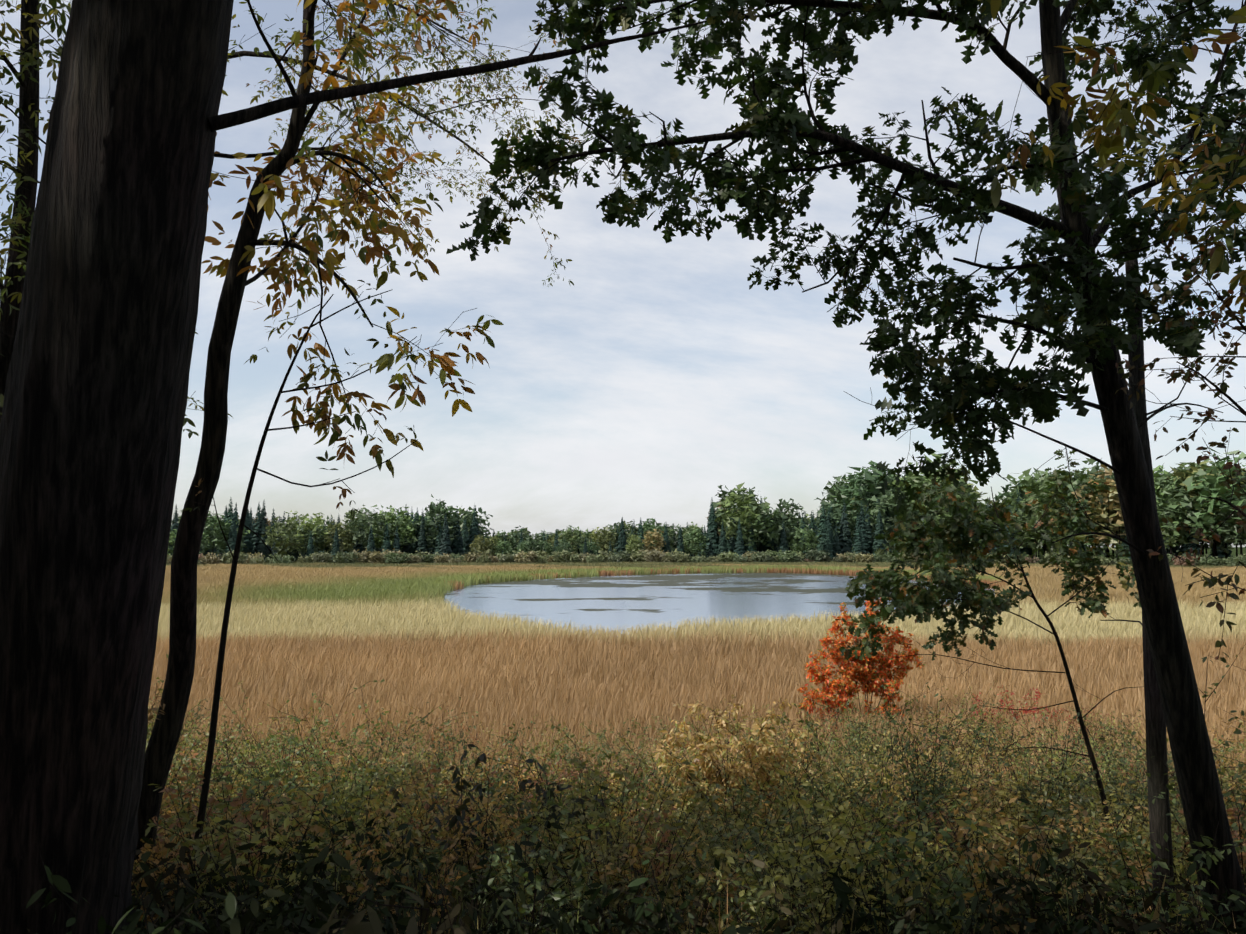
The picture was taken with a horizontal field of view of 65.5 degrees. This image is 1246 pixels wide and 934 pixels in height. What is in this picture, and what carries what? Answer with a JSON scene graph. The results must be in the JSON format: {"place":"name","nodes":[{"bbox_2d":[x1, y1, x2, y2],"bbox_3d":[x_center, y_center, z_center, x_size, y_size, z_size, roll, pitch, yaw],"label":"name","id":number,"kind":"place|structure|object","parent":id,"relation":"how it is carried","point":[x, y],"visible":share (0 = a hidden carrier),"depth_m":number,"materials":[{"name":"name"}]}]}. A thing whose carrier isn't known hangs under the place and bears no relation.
{"place":"outdoors","nodes":[
{"label":"outdoors","id":0,"kind":"place"},
{"bbox_2d":[0,0,1245,546],"label":"sky","id":1,"kind":"structure","parent":0,"point":[650,383],"materials":[{"name":"white"}]},
{"bbox_2d":[132,547,1245,933],"bbox_3d":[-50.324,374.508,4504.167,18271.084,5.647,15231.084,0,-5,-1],"label":"ground","id":2,"kind":"structure","parent":0,"point":[1232,549],"depth_m":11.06,"materials":[{"name":"green plant"}]},
{"bbox_2d":[0,0,284,438],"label":"tree","id":3,"kind":"object","parent":2,"relation":"on","point":[25,171],"visible":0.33,"depth_m":9.35,"materials":[{"name":"green plant"}]},
{"bbox_2d":[182,280,417,924],"bbox_3d":[-2.451,1.306,7.193,1.864,5.365,1.249,0,-5,-1],"label":"sapling tree","id":4,"kind":"object","parent":2,"relation":"on","point":[211,741],"visible":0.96,"depth_m":7.44,"materials":[{"name":"brown plant"}]},
{"bbox_2d":[134,0,503,862],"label":"tree","id":5,"kind":"object","parent":2,"relation":"on","point":[236,268],"visible":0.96,"depth_m":8.34,"materials":[{"name":"brown plant"}]},
{"bbox_2d":[0,0,706,933],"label":"hickory tree","id":6,"kind":"object","parent":2,"relation":"on","point":[94,404],"visible":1,"depth_m":4.64,"materials":[{"name":"brown plant"}]},
{"bbox_2d":[214,0,596,286],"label":"ash tree","id":7,"kind":"object","parent":2,"relation":"on","point":[286,60],"visible":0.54,"depth_m":11.19,"materials":[{"name":"green plant"}]},
{"bbox_2d":[372,783,443,917],"bbox_3d":[-2.074,3.806,9.343,0.761,1.479,0.456,4,-6,-38],"label":"tall weed","id":8,"kind":"object","parent":2,"relation":"on","point":[395,792],"visible":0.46,"depth_m":9.39,"materials":[{"name":"green plant"}]},
{"bbox_2d":[438,741,502,925],"bbox_3d":[-1.579,3.622,9.445,0.586,1.924,0.740,-2,-5,26],"label":"tall weed","id":9,"kind":"object","parent":2,"relation":"on","point":[455,819],"visible":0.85,"depth_m":9.40,"materials":[{"name":"green plant"}]},
{"bbox_2d":[518,759,612,896],"bbox_3d":[-0.530,3.578,8.968,0.872,1.777,0.731,0,-5,-1],"label":"tall weed","id":10,"kind":"object","parent":2,"relation":"on","point":[522,785],"visible":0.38,"depth_m":8.95,"materials":[{"name":"green plant"}]},
{"bbox_2d":[0,799,1245,933],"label":"brush","id":11,"kind":"object","parent":2,"relation":"on","point":[294,916],"visible":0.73,"depth_m":5.72,"materials":[{"name":"green plant"}]},
{"bbox_2d":[131,694,1245,933],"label":"undergrowth","id":12,"kind":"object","parent":2,"relation":"on","point":[243,808],"depth_m":9.27,"materials":[{"name":"green plant"}]},
{"bbox_2d":[145,645,1245,890],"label":"bushes","id":13,"kind":"object","parent":2,"relation":"on","point":[943,757],"visible":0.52,"depth_m":15.06,"materials":[{"name":"green plant"}]},
{"bbox_2d":[146,693,1245,802],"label":"brush marsh edge","id":14,"kind":"object","parent":2,"relation":"on","point":[880,753],"visible":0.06,"depth_m":25.38,"materials":[{"name":"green plant"}]},
{"bbox_2d":[166,447,1245,566],"bbox_3d":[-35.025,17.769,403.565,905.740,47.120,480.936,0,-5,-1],"label":"tree line","id":15,"kind":"object","parent":2,"relation":"on","point":[857,514],"visible":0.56,"depth_m":394.35,"materials":[{"name":"green plant"}]},
{"bbox_2d":[651,698,821,833],"bbox_3d":[1.845,4.958,15.584,2.890,2.636,1.612,2,-5,-18],"label":"shrub","id":16,"kind":"object","parent":2,"relation":"on","point":[763,765],"visible":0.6,"depth_m":15.41,"materials":[{"name":"yellow plant"}]},
{"bbox_2d":[789,835,844,889],"bbox_3d":[2.006,4.248,9.882,0.528,1.084,0.806,-4,-6,37],"label":"tall weed","id":17,"kind":"object","parent":2,"relation":"on","point":[822,858],"visible":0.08,"depth_m":9.77,"materials":[{"name":"green plant"}]},
{"bbox_2d":[446,0,1245,933],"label":"oak tree","id":18,"kind":"object","parent":2,"relation":"on","point":[1098,340],"visible":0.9,"depth_m":7.51,"materials":[{"name":"green plant"}]},
{"bbox_2d":[797,597,924,727],"bbox_3d":[8.744,7.284,35.763,4.757,5.606,1.904,1,-5,-15],"label":"red shrub","id":19,"kind":"object","parent":2,"relation":"on","point":[864,674],"visible":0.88,"depth_m":35.65,"materials":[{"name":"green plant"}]},
{"bbox_2d":[835,449,1178,831],"bbox_3d":[5.424,2.997,13.685,5.584,6.498,3.005,1,-5,-17],"label":"young oak tree","id":20,"kind":"object","parent":2,"relation":"on","point":[919,599],"visible":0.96,"depth_m":13.11,"materials":[{"name":"green plant"}]},
{"bbox_2d":[966,685,1076,734],"bbox_3d":[14.005,8.810,34.061,3.685,2.257,1.772,0,-5,-1],"label":"red bush","id":21,"kind":"object","parent":2,"relation":"on","point":[1025,704],"visible":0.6,"depth_m":34.15,"materials":[{"name":"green plant"}]},
{"bbox_2d":[952,0,1245,315],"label":"hickory tree","id":22,"kind":"object","parent":2,"relation":"on","point":[1113,112],"visible":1,"depth_m":5.66,"materials":[{"name":"green plant"}]},
{"bbox_2d":[1100,229,1204,932],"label":"tree","id":23,"kind":"object","parent":2,"relation":"on","point":[1159,809],"visible":0.31,"depth_m":9.47,"materials":[{"name":"grey plant"}]},
{"bbox_2d":[1095,100,1245,662],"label":"tree","id":24,"kind":"object","parent":2,"relation":"on","point":[1221,390],"visible":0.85,"depth_m":6.65,"materials":[{"name":"green plant"}]},
{"bbox_2d":[148,560,1245,800],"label":"marsh grass","id":25,"kind":"structure","parent":0,"point":[330,634],"depth_m":52.16,"materials":[{"name":"beige plant"}]},
{"bbox_2d":[442,573,999,636],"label":"pond water","id":26,"kind":"structure","parent":0,"point":[624,600],"depth_m":130.94,"materials":[{"name":"liquid"}]}
]}

